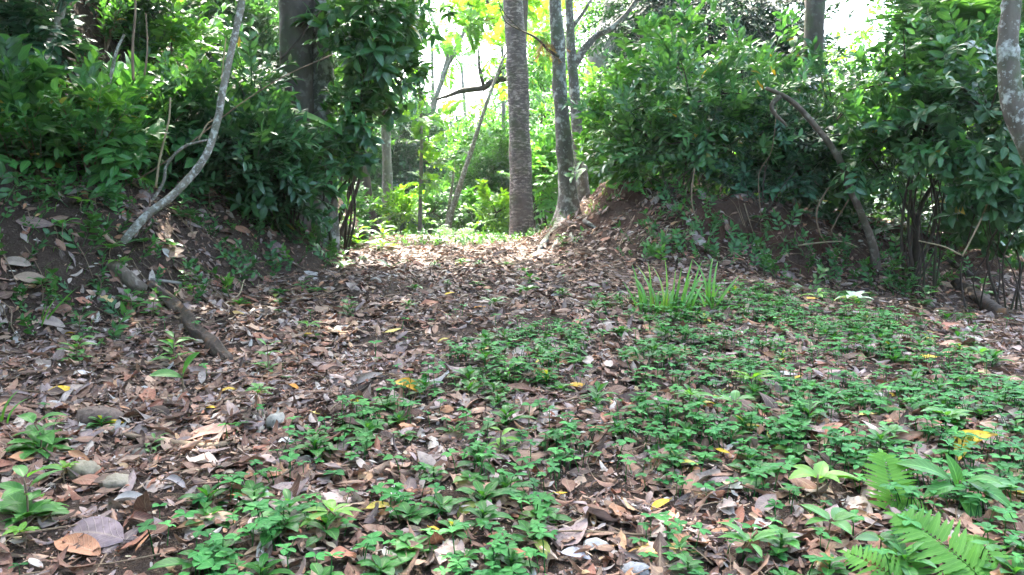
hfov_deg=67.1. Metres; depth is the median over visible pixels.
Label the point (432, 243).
grass
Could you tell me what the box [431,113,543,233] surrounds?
bush
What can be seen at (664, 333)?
rosette plant
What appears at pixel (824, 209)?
bush
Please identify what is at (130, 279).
exposed root
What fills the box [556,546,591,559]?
dead leaf
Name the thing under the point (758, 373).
seedling
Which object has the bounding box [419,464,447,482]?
rosette plant
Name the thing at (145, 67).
dead twig
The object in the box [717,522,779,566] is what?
seedling
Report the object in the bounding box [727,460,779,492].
rosette plant
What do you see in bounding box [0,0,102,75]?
bush
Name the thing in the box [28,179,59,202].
seedling
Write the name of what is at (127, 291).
seedling
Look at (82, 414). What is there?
stone
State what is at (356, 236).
seedling
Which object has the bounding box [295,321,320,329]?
seedling
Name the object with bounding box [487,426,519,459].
seedling
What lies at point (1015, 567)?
rosette plant
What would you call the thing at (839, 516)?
seedling
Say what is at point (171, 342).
seedling
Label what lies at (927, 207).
bush
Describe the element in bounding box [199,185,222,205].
seedling
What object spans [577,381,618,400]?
rosette plant
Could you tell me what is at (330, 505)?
seedling
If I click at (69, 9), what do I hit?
shrub
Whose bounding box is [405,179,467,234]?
bush
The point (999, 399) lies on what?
rosette plant
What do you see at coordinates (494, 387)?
rosette plant
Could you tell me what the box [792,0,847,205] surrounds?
forest tree
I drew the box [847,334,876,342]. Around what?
rosette plant
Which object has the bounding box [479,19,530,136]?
forest tree
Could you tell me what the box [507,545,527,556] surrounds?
dead leaf
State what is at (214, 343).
fallen log
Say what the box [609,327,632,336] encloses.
rosette plant
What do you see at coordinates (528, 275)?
rosette plant
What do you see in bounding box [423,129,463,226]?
sapling
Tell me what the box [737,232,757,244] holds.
seedling
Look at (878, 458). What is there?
fern
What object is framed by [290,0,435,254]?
tree
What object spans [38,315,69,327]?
stone
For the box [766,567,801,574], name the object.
rosette plant
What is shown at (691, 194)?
vine stem
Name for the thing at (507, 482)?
rosette plant
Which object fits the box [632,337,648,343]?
rosette plant
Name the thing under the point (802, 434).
rosette plant
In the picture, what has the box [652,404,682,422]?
rosette plant
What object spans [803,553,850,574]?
rosette plant
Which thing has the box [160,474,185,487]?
dead leaf
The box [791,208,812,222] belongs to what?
seedling
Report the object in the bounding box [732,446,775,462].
rosette plant
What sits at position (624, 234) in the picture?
vine stem
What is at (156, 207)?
bent tree
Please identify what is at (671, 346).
rosette plant
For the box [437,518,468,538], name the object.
rosette plant
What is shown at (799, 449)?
rosette plant
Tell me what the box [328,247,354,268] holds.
seedling
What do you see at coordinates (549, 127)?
forest tree
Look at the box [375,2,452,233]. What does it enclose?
forest tree
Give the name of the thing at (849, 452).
rosette plant
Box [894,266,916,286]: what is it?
seedling
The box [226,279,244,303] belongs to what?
fallen branch
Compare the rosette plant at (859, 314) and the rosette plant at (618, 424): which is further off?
the rosette plant at (859, 314)
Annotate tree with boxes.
[46,0,66,51]
[120,0,245,243]
[162,0,343,92]
[208,0,404,183]
[278,0,319,231]
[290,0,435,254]
[312,0,339,252]
[333,20,481,230]
[333,68,407,235]
[340,0,457,182]
[359,74,466,234]
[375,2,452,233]
[409,101,462,232]
[421,0,503,234]
[421,5,462,136]
[433,0,577,233]
[437,26,487,131]
[445,19,505,230]
[446,12,583,216]
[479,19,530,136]
[486,45,584,231]
[489,0,659,228]
[503,0,533,235]
[533,0,601,227]
[536,0,595,251]
[551,0,736,192]
[565,0,638,202]
[574,0,859,191]
[583,0,623,188]
[610,66,833,193]
[694,32,872,213]
[765,86,881,269]
[771,13,883,195]
[785,26,974,219]
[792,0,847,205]
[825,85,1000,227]
[826,52,889,212]
[836,0,975,95]
[857,0,1023,251]
[996,0,1023,165]
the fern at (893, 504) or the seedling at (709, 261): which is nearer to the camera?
the fern at (893, 504)
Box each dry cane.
[125,54,332,185]
[154,98,170,187]
[198,38,225,139]
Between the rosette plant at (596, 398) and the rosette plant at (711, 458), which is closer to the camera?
the rosette plant at (711, 458)
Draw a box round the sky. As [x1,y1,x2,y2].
[246,0,897,170]
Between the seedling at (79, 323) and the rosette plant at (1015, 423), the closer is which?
the rosette plant at (1015, 423)
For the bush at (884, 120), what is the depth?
7.96 m
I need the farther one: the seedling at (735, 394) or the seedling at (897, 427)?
the seedling at (735, 394)
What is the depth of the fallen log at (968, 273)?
8.79 m
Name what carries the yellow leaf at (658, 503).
on the ground at (14, 244)
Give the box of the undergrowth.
[0,5,1018,344]
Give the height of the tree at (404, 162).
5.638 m
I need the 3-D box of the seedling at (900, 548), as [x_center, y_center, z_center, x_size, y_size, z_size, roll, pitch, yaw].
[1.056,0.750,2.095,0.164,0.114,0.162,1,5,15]
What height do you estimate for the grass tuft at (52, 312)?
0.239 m
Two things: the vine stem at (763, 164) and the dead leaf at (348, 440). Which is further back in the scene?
the vine stem at (763, 164)
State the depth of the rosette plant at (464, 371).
3.83 m
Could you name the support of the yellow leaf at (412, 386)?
on the ground at (14, 244)
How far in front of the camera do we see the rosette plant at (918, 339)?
4.66 m
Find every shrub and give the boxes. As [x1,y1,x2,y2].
[0,90,53,171]
[0,97,60,183]
[3,0,55,32]
[30,0,83,39]
[31,47,105,102]
[40,71,139,177]
[93,0,137,52]
[134,70,201,156]
[142,109,208,178]
[163,14,218,64]
[209,132,250,192]
[826,129,970,267]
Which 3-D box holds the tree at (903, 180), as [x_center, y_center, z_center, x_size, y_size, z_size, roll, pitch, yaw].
[7.901,-2.263,13.631,4.583,4.351,3.612,-4,6,-35]
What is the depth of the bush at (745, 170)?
8.72 m
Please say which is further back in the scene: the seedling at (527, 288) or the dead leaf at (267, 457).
the seedling at (527, 288)
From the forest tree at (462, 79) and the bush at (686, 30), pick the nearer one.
the bush at (686, 30)
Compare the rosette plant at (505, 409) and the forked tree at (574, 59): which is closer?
the rosette plant at (505, 409)
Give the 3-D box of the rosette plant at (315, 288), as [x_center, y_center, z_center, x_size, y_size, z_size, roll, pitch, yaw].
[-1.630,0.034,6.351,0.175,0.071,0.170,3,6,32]
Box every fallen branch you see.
[124,432,241,448]
[150,278,210,286]
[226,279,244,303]
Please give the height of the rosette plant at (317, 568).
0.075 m
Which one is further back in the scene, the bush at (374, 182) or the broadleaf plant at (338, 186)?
the bush at (374, 182)
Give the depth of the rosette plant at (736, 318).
5.20 m
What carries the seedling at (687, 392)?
on the ground at (14, 244)
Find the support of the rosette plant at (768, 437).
on the ground at (14, 244)
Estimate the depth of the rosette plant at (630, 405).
3.34 m
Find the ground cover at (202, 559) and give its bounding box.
[8,233,1023,574]
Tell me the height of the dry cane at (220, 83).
0.780 m
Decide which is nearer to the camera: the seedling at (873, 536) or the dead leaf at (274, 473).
the seedling at (873, 536)
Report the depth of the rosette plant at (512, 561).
2.13 m
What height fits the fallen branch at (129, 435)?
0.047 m
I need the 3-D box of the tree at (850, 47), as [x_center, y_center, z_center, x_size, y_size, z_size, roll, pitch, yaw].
[5.535,-2.784,15.329,3.458,4.683,4.591,4,6,38]
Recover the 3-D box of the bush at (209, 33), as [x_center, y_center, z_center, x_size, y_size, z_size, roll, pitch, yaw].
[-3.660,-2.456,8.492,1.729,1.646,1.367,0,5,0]
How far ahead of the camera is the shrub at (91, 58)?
6.16 m
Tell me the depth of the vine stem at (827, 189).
8.26 m
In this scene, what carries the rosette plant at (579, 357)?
on the ground at (14, 244)
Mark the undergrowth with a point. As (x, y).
(768, 261)
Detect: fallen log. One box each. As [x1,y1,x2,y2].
[146,279,233,361]
[928,247,978,281]
[950,278,1008,315]
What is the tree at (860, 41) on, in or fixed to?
on the ground at (14, 244)
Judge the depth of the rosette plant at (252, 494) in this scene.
2.44 m
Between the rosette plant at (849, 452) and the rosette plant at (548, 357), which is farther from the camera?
the rosette plant at (548, 357)
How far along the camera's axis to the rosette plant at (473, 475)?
2.66 m
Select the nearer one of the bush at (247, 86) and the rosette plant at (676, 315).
the rosette plant at (676, 315)
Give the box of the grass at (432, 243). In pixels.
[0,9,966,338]
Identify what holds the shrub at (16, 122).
on the ground at (14, 244)
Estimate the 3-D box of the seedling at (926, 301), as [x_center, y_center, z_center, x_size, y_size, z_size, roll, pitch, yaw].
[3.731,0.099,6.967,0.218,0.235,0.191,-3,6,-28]
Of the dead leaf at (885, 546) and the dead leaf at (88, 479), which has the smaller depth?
the dead leaf at (885, 546)
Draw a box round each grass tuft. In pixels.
[0,390,25,426]
[26,290,73,327]
[624,261,703,313]
[691,259,739,308]
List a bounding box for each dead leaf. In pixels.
[4,256,33,265]
[9,271,47,282]
[11,216,53,227]
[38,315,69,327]
[54,533,106,555]
[65,516,133,547]
[67,474,99,484]
[103,491,151,504]
[123,511,153,524]
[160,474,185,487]
[170,519,209,529]
[187,423,237,439]
[226,491,246,496]
[235,225,250,232]
[259,453,275,461]
[267,471,281,475]
[270,240,286,254]
[340,437,365,442]
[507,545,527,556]
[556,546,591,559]
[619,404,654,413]
[628,543,696,553]
[728,481,742,488]
[741,520,769,528]
[772,532,806,546]
[817,421,846,433]
[860,472,896,493]
[874,534,916,553]
[940,340,967,344]
[973,421,1019,432]
[996,468,1023,476]
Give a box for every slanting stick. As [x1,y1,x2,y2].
[919,240,960,255]
[962,138,1011,256]
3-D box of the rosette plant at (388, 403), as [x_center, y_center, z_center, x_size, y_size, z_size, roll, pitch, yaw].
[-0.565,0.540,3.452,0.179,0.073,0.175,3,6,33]
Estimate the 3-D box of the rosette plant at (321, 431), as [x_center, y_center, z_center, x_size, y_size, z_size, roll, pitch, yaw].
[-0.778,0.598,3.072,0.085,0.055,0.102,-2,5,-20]
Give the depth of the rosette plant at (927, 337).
5.01 m
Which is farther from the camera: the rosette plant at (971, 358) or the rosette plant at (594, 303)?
the rosette plant at (594, 303)
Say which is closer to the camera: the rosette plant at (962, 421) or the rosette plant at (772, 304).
the rosette plant at (962, 421)
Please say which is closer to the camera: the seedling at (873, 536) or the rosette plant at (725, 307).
the seedling at (873, 536)
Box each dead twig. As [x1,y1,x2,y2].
[107,34,124,83]
[131,0,136,80]
[143,13,147,75]
[151,139,207,203]
[280,10,322,59]
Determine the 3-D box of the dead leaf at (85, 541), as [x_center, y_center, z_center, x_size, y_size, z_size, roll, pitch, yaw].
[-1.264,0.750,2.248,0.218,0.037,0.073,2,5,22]
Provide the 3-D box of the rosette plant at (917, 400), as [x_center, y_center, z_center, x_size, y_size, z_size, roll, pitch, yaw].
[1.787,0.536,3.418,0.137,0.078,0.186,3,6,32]
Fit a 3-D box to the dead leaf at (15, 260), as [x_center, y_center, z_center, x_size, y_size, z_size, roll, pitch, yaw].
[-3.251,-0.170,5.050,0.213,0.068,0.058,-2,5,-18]
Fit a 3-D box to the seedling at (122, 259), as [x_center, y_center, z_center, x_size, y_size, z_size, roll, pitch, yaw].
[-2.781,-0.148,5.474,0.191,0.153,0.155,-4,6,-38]
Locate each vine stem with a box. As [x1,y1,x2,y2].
[617,214,631,253]
[691,168,700,224]
[758,108,776,216]
[798,241,856,246]
[816,187,833,251]
[831,199,858,251]
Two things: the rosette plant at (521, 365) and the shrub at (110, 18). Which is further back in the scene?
the shrub at (110, 18)
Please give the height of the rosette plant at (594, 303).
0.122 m
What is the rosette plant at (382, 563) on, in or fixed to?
on the ground at (14, 244)
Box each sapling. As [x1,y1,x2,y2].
[397,66,466,233]
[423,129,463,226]
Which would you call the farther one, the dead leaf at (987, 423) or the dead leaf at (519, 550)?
the dead leaf at (987, 423)
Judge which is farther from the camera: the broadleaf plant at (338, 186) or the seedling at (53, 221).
the broadleaf plant at (338, 186)
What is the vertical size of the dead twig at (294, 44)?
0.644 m
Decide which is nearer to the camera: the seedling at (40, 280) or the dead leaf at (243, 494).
the dead leaf at (243, 494)
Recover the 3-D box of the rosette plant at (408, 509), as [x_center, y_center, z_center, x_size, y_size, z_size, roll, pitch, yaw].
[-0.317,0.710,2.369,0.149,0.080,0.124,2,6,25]
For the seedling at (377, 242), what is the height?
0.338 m
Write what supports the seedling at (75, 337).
on the ground at (14, 244)
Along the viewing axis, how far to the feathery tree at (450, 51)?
23.49 m
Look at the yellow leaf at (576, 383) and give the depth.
3.75 m
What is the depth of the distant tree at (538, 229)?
28.41 m
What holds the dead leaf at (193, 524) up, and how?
on the ground at (14, 244)
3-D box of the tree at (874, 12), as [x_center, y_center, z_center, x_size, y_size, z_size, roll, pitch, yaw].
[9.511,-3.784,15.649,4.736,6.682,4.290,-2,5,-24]
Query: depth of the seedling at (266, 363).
4.08 m
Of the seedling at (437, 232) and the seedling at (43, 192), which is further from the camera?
the seedling at (437, 232)
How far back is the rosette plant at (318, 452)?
2.86 m
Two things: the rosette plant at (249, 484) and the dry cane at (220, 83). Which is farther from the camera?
the dry cane at (220, 83)
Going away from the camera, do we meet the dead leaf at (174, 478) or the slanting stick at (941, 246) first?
the dead leaf at (174, 478)
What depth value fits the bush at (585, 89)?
13.80 m
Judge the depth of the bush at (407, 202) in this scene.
17.20 m
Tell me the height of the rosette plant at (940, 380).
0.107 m
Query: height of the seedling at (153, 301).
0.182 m
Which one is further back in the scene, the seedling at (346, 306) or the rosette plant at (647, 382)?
the seedling at (346, 306)
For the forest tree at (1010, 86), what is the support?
on the ground at (14, 244)
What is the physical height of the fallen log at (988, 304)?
0.302 m
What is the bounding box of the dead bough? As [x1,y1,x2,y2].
[498,0,570,63]
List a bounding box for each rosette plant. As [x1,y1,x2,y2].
[84,415,115,429]
[147,539,241,572]
[177,483,230,507]
[185,506,235,528]
[228,298,249,304]
[233,480,269,491]
[234,487,274,506]
[243,553,294,574]
[252,513,312,546]
[260,488,311,528]
[268,287,286,296]
[292,434,338,459]
[300,503,360,547]
[303,563,344,574]
[306,287,325,291]
[307,429,327,437]
[329,416,359,428]
[341,419,389,447]
[346,427,381,447]
[356,554,412,574]
[358,406,380,417]
[371,397,399,410]
[385,411,411,424]
[388,535,437,562]
[389,502,431,524]
[392,429,418,440]
[399,300,418,310]
[406,284,422,288]
[406,373,446,395]
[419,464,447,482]
[419,493,471,517]
[436,424,470,432]
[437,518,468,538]
[445,365,487,390]
[453,470,492,484]
[455,379,486,392]
[455,481,522,516]
[455,548,478,572]
[456,443,502,474]
[462,500,513,529]
[472,348,502,364]
[473,329,500,347]
[480,381,508,393]
[480,405,536,431]
[484,391,512,408]
[486,368,512,380]
[488,328,514,340]
[490,474,536,500]
[492,548,539,572]
[507,356,528,372]
[507,518,556,558]
[518,505,571,527]
[520,271,539,281]
[525,348,554,356]
[529,370,560,385]
[531,492,561,507]
[533,345,556,350]
[533,433,560,447]
[535,350,563,366]
[546,383,575,396]
[553,288,571,297]
[560,339,587,355]
[567,330,586,340]
[568,354,592,366]
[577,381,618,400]
[579,391,611,409]
[584,300,601,310]
[604,417,633,435]
[609,295,624,300]
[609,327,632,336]
[617,349,637,357]
[618,394,659,410]
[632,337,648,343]
[637,381,657,390]
[640,340,665,352]
[648,326,682,342]
[650,435,702,449]
[651,320,672,335]
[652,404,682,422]
[654,344,685,360]
[658,447,697,470]
[662,535,698,554]
[663,311,686,320]
[663,421,700,437]
[668,553,703,574]
[674,324,699,336]
[675,357,689,365]
[678,344,693,353]
[678,384,702,399]
[683,394,712,406]
[690,413,715,420]
[691,451,722,461]
[697,313,714,322]
[703,428,751,442]
[705,357,728,364]
[709,313,725,319]
[713,305,732,311]
[713,388,729,396]
[715,329,734,337]
[725,287,744,294]
[726,415,759,434]
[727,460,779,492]
[730,316,745,323]
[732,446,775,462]
[736,307,752,315]
[739,383,775,397]
[740,358,759,369]
[749,340,778,347]
[749,403,772,414]
[753,292,774,300]
[754,283,768,288]
[759,431,782,449]
[759,524,800,553]
[760,415,792,427]
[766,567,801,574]
[768,301,781,309]
[770,376,795,388]
[772,350,793,362]
[772,444,816,464]
[774,299,790,308]
[778,418,818,441]
[779,399,827,422]
[780,393,804,403]
[782,379,831,391]
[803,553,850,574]
[812,291,832,300]
[819,388,855,407]
[827,330,845,337]
[830,433,850,446]
[830,444,871,466]
[834,395,864,412]
[845,312,871,318]
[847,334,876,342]
[848,388,885,400]
[860,429,911,454]
[871,406,903,413]
[873,327,894,336]
[874,333,888,338]
[874,341,900,353]
[877,351,913,362]
[881,320,903,331]
[895,368,928,386]
[899,381,919,392]
[899,394,921,403]
[900,335,933,350]
[900,398,931,408]
[920,333,932,340]
[923,338,939,347]
[927,413,983,426]
[929,378,954,395]
[932,398,954,406]
[934,361,959,372]
[935,310,961,319]
[943,331,966,339]
[948,374,985,386]
[949,353,979,359]
[951,343,968,353]
[963,324,984,335]
[963,406,994,419]
[973,349,1014,366]
[976,391,1021,404]
[979,556,1023,574]
[1001,540,1023,556]
[1002,419,1023,435]
[1011,487,1023,502]
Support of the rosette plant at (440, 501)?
on the ground at (14, 244)
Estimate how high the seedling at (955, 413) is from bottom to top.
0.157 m
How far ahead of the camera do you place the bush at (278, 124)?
6.95 m
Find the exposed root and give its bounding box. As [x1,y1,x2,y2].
[105,261,147,290]
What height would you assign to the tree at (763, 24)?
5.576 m
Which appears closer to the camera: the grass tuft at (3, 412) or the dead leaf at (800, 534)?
the dead leaf at (800, 534)
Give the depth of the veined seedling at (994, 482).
2.44 m
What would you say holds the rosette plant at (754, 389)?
on the ground at (14, 244)
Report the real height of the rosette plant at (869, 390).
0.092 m
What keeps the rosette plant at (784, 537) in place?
on the ground at (14, 244)
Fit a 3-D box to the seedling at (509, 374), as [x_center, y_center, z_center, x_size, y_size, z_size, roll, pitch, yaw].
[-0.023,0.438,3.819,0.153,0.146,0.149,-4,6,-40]
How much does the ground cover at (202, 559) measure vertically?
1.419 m
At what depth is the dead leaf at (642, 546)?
2.21 m
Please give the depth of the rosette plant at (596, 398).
3.42 m
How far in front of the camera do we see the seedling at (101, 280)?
5.29 m
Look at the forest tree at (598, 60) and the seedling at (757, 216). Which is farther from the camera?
the forest tree at (598, 60)
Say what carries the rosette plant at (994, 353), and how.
on the ground at (14, 244)
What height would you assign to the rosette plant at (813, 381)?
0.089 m
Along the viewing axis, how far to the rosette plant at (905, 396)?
3.56 m
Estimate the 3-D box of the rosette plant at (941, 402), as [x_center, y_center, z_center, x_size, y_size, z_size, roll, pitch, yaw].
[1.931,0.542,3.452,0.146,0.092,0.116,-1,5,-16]
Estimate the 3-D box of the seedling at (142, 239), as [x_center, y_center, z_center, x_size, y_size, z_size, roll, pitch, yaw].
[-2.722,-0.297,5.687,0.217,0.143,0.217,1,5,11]
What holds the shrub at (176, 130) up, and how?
on the ground at (14, 244)
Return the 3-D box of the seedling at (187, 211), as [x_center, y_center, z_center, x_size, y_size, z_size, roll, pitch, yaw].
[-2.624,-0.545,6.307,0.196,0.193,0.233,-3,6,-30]
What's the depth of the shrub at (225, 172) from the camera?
7.06 m
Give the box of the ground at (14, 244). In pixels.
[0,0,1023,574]
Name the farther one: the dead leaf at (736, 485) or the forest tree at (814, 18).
the forest tree at (814, 18)
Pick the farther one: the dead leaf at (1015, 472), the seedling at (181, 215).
the seedling at (181, 215)
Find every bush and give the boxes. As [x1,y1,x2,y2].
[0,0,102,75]
[0,33,87,177]
[0,49,173,200]
[63,53,232,188]
[85,0,219,61]
[113,0,259,99]
[138,48,271,201]
[158,37,311,177]
[178,14,332,242]
[200,145,338,243]
[229,119,350,243]
[338,91,416,224]
[341,181,391,231]
[370,183,435,234]
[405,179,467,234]
[410,81,536,233]
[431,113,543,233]
[439,186,508,234]
[461,179,509,234]
[497,80,557,230]
[532,45,666,226]
[533,58,643,193]
[561,16,811,200]
[564,47,672,190]
[606,0,834,189]
[699,53,851,228]
[742,35,906,240]
[804,0,1023,298]
[850,151,1023,269]
[901,33,1023,310]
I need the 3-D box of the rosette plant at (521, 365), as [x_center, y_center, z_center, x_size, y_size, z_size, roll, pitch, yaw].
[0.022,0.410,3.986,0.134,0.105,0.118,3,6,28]
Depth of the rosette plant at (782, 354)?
4.31 m
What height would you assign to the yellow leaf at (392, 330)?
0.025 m
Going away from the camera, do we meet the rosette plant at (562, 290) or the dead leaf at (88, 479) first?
the dead leaf at (88, 479)
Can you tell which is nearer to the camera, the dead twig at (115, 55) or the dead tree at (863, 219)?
the dead twig at (115, 55)
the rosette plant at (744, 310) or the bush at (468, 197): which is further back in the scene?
the bush at (468, 197)
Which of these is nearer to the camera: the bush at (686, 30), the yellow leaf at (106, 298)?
the yellow leaf at (106, 298)
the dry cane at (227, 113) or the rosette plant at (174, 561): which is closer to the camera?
the rosette plant at (174, 561)
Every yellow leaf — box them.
[49,385,69,390]
[97,293,113,302]
[360,501,388,509]
[382,328,400,332]
[391,377,421,393]
[570,382,582,385]
[651,497,671,509]
[713,447,729,452]
[954,429,996,459]
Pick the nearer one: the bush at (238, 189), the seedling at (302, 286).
the seedling at (302, 286)
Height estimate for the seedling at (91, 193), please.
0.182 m
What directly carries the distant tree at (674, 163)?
on the ground at (14, 244)
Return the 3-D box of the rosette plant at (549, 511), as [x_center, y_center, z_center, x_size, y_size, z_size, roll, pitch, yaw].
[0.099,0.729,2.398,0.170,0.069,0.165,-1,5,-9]
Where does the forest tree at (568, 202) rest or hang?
on the ground at (14, 244)
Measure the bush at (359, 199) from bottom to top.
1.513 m
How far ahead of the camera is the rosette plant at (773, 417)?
3.23 m
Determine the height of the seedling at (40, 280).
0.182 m
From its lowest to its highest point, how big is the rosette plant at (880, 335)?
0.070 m
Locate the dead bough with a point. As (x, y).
(546, 47)
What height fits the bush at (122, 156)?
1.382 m
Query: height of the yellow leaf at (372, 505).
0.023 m
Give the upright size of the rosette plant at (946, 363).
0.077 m
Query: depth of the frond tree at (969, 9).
8.61 m
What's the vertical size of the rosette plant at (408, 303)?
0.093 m
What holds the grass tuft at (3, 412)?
on the ground at (14, 244)
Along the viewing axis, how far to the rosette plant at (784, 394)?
3.60 m
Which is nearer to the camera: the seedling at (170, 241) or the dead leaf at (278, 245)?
the seedling at (170, 241)
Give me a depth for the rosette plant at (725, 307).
5.56 m
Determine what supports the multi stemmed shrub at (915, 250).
on the ground at (14, 244)
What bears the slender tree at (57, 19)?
on the ground at (14, 244)
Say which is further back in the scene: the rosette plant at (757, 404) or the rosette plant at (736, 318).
the rosette plant at (736, 318)
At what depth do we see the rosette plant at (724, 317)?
5.34 m
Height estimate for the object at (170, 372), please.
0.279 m
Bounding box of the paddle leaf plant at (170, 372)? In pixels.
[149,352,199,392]
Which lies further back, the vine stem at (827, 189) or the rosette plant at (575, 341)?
the vine stem at (827, 189)
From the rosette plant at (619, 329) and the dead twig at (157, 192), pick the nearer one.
the rosette plant at (619, 329)
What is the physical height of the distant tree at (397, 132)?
11.707 m
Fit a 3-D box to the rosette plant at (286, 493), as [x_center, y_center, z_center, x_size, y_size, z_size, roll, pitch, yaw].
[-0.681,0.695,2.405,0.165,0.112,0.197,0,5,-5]
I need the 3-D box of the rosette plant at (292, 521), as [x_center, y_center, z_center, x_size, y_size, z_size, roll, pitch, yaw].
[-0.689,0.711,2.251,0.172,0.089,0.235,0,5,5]
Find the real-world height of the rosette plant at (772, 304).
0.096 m
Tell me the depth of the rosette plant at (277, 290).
6.15 m
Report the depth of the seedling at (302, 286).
6.28 m
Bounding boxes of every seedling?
[0,465,69,530]
[2,522,39,549]
[4,412,74,461]
[27,277,53,300]
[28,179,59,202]
[38,174,69,195]
[47,460,79,483]
[51,218,83,241]
[56,335,98,360]
[63,311,98,335]
[70,197,95,212]
[78,189,108,208]
[86,271,110,291]
[95,241,124,258]
[104,256,132,262]
[115,289,147,310]
[128,237,159,246]
[138,294,171,315]
[145,433,166,453]
[149,331,197,361]
[159,239,182,247]
[170,194,198,219]
[177,270,190,285]
[179,209,200,228]
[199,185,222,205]
[245,383,274,411]
[250,338,282,371]
[293,276,311,292]
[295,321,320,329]
[300,499,362,526]
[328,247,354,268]
[335,299,358,315]
[349,226,372,243]
[365,224,398,249]
[374,259,403,286]
[427,223,447,240]
[480,296,507,303]
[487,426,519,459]
[497,361,526,383]
[515,285,539,298]
[672,386,714,403]
[700,256,718,268]
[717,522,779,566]
[718,390,756,406]
[729,370,777,383]
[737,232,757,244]
[749,214,768,228]
[788,461,859,498]
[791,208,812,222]
[801,504,861,539]
[803,288,830,301]
[835,291,872,309]
[855,531,906,549]
[876,537,937,574]
[878,424,909,440]
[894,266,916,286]
[896,453,1016,522]
[912,285,935,305]
[920,406,971,432]
[962,346,996,357]
[968,275,994,293]
[983,374,1020,386]
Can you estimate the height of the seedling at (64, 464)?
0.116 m
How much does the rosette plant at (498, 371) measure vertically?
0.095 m
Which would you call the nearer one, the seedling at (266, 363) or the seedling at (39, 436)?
the seedling at (39, 436)
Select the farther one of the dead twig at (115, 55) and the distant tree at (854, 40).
the distant tree at (854, 40)
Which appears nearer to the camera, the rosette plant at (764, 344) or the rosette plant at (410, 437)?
the rosette plant at (410, 437)
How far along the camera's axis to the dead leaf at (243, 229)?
7.00 m
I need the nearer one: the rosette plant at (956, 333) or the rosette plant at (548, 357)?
the rosette plant at (548, 357)
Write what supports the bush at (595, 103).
on the ground at (14, 244)
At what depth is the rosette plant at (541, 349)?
4.25 m
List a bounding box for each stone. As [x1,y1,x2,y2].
[66,460,101,479]
[76,405,123,429]
[98,473,135,489]
[127,448,146,454]
[265,412,284,428]
[583,538,608,550]
[620,561,649,574]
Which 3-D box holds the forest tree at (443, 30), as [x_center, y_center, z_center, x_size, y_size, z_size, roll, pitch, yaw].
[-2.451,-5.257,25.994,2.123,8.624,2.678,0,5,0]
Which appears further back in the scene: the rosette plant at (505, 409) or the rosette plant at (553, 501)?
the rosette plant at (505, 409)
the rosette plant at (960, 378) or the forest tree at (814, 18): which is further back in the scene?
the forest tree at (814, 18)
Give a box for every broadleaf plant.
[259,108,335,145]
[332,176,347,208]
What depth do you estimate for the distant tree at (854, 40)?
29.83 m
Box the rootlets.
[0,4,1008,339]
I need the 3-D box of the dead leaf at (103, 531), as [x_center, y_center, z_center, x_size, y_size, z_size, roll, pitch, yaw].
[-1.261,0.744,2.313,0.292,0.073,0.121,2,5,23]
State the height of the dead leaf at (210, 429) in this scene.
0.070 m
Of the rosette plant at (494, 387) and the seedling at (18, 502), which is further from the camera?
the rosette plant at (494, 387)
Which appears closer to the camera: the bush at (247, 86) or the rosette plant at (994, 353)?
the rosette plant at (994, 353)
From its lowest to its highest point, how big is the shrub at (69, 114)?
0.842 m
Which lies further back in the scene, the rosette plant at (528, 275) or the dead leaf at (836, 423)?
the rosette plant at (528, 275)
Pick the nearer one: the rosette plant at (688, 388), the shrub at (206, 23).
the rosette plant at (688, 388)
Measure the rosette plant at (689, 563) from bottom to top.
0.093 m
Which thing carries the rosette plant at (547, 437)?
on the ground at (14, 244)
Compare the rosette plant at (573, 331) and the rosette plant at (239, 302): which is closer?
the rosette plant at (573, 331)
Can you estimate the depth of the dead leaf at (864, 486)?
2.66 m
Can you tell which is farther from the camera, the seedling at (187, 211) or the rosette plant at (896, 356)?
the seedling at (187, 211)
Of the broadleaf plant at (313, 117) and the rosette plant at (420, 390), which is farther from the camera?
the broadleaf plant at (313, 117)
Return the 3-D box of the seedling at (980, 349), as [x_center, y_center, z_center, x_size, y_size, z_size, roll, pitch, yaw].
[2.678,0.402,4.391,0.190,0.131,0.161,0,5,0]
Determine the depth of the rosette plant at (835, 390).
3.62 m
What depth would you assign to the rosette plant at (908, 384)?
3.73 m
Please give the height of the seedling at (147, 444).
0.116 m
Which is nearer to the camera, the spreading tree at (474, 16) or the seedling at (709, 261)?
the seedling at (709, 261)
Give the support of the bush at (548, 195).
on the ground at (14, 244)
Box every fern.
[339,224,369,240]
[436,226,473,235]
[838,544,936,574]
[862,448,919,511]
[871,493,953,514]
[882,507,1013,574]
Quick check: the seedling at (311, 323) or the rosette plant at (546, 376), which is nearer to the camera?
the rosette plant at (546, 376)
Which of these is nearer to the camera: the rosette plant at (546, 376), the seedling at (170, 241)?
the rosette plant at (546, 376)
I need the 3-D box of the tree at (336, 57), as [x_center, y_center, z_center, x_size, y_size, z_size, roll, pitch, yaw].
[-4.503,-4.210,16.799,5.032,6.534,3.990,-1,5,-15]

